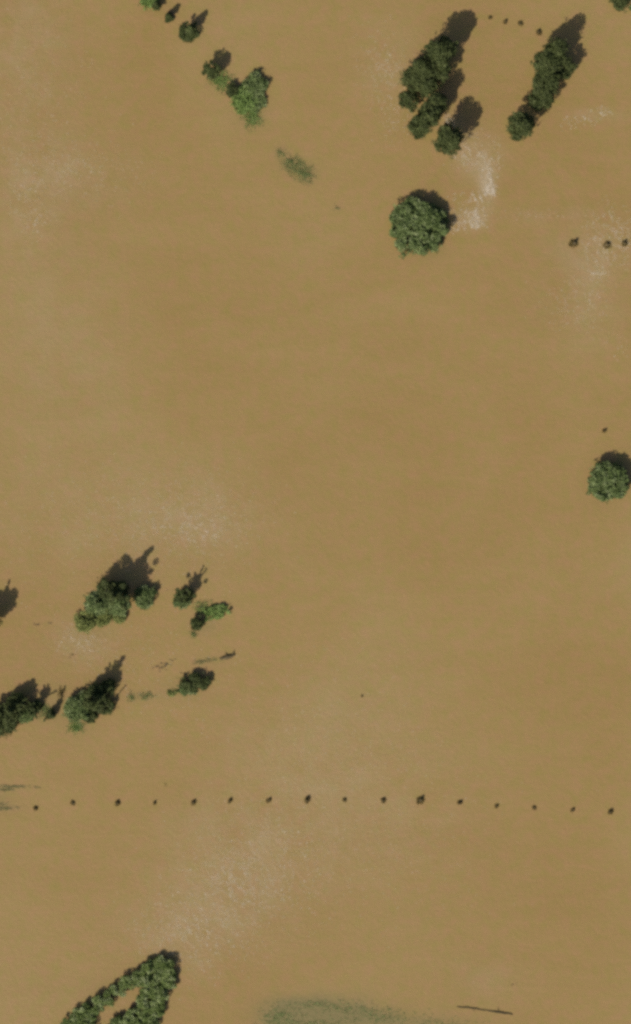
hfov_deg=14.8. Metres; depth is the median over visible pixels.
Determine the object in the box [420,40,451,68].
round tree
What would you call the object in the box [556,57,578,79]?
round tree
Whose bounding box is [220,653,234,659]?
drift log
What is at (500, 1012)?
drift log
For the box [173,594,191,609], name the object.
shrub
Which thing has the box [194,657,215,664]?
reed mat
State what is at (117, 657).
foam
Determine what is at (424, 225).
broad tree
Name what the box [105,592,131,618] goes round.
round tree
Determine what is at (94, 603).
round tree
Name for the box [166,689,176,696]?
shrub
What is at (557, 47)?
round tree
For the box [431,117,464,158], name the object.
round tree
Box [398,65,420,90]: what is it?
round tree
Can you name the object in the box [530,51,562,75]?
round tree
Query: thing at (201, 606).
shrub
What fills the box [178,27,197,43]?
shrub
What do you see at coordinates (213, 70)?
tree
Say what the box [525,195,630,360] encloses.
foam
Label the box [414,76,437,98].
round tree
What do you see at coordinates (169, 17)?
shrub
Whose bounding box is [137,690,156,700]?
drowned shrub
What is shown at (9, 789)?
reed mat
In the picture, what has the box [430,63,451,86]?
round tree
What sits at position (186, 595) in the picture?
tree
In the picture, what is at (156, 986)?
hedge
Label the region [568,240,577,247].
fence post
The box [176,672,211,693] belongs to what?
shrub
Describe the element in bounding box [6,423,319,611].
foam
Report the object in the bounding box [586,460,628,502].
round tree
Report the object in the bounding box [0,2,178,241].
foam
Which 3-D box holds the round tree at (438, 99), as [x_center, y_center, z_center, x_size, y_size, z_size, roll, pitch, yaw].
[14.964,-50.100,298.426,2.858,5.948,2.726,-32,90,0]
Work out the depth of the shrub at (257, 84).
299.29 m
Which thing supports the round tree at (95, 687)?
on the water
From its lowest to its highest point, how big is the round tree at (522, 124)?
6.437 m
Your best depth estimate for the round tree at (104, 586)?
296.95 m
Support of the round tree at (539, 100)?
on the water
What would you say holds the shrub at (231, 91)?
on the water
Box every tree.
[0,703,19,738]
[4,702,20,720]
[25,699,42,718]
[43,707,55,721]
[61,696,90,726]
[80,681,108,708]
[81,689,100,710]
[82,587,109,616]
[96,577,116,599]
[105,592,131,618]
[106,580,130,609]
[133,585,157,609]
[173,587,196,603]
[180,20,199,42]
[190,615,203,630]
[201,59,220,80]
[388,196,449,258]
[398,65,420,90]
[398,88,419,112]
[406,110,430,139]
[409,54,435,81]
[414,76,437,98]
[417,102,441,131]
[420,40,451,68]
[423,92,447,111]
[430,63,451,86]
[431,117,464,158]
[435,35,458,57]
[506,110,535,140]
[527,87,554,112]
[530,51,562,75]
[532,70,560,95]
[543,37,570,65]
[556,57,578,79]
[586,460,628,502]
[608,0,629,12]
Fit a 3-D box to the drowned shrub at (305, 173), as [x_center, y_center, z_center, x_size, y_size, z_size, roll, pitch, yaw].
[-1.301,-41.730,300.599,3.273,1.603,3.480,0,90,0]
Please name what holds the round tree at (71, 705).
on the water
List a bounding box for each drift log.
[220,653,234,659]
[457,1006,489,1010]
[488,1009,512,1014]
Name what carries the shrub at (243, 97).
on the water
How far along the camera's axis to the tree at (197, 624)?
299.06 m
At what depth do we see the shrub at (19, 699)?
298.35 m
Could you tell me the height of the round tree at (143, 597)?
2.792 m
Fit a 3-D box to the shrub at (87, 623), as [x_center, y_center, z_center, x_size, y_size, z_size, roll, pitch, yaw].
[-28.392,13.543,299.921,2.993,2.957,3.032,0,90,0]
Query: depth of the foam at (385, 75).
299.99 m
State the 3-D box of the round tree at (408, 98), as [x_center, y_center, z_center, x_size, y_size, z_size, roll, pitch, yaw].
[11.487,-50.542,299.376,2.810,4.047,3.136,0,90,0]
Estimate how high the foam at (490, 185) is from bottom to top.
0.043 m
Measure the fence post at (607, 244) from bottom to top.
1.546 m
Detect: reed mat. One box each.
[0,784,40,791]
[0,803,18,810]
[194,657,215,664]
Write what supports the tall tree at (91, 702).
on the water
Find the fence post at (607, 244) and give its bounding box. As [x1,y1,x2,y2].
[603,241,611,248]
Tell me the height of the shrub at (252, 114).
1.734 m
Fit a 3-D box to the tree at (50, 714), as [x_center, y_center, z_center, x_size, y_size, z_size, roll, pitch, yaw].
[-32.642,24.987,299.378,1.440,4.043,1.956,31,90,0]
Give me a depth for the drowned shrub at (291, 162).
299.95 m
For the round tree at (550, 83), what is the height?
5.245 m
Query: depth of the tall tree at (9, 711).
297.54 m
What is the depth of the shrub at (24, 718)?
298.77 m
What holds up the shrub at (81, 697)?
on the water
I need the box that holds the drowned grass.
[254,998,483,1023]
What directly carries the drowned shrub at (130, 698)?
on the water
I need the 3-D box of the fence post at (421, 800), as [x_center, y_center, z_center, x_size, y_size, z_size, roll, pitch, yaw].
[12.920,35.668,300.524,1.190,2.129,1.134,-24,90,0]
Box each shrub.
[6,691,29,712]
[17,705,34,723]
[38,701,50,717]
[57,686,65,701]
[66,721,83,734]
[73,610,96,633]
[75,691,94,714]
[82,709,98,723]
[93,609,111,627]
[98,697,115,715]
[100,678,117,695]
[112,613,125,624]
[126,690,134,702]
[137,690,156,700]
[138,0,159,10]
[152,1,161,10]
[165,12,173,22]
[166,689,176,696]
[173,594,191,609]
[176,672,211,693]
[177,687,196,695]
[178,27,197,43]
[192,598,211,615]
[203,604,230,622]
[204,67,235,95]
[225,82,239,97]
[229,85,256,114]
[240,106,263,134]
[242,69,268,99]
[246,92,266,113]
[279,153,306,178]
[293,160,316,185]
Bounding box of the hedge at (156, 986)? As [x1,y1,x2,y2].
[60,955,176,1023]
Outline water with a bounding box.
[0,0,630,1023]
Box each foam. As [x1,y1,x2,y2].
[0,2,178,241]
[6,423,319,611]
[45,584,271,740]
[349,15,414,141]
[442,114,503,233]
[516,105,609,219]
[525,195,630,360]
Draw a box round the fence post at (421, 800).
[416,797,424,804]
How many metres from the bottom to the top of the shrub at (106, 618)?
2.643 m
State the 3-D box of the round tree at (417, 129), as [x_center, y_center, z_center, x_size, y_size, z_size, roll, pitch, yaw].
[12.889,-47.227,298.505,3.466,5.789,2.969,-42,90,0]
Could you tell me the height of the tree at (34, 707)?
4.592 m
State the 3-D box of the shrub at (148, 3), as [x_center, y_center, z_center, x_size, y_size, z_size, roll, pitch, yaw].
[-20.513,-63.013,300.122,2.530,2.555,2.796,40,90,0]
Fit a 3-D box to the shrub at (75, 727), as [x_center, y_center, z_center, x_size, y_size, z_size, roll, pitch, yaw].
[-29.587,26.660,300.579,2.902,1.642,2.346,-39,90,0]
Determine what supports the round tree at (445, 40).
on the water
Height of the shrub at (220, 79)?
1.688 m
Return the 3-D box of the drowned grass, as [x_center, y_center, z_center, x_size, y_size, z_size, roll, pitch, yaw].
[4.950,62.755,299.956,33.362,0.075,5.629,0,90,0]
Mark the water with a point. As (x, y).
(420, 446)
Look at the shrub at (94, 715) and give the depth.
299.30 m
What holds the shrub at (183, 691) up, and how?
on the water
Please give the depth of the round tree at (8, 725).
298.24 m
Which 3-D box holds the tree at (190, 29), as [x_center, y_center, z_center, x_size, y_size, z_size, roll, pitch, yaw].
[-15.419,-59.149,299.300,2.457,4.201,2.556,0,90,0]
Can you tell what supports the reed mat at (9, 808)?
on the water
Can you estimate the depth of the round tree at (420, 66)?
296.34 m
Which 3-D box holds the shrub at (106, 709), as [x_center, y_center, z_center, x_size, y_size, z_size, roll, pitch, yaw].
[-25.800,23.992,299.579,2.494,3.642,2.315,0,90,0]
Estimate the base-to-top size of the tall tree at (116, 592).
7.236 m
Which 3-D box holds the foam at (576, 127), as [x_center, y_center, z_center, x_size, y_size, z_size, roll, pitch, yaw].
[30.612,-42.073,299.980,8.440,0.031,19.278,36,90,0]
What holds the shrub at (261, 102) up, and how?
on the water
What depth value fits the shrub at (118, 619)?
299.41 m
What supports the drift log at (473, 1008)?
on the water
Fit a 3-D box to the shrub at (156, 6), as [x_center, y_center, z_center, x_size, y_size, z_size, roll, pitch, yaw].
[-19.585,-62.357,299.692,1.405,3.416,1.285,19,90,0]
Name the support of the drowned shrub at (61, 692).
on the water
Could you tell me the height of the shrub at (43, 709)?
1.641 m
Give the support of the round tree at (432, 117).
on the water
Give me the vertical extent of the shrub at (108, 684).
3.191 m
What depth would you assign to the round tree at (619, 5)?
298.37 m
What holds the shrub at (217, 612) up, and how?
on the water

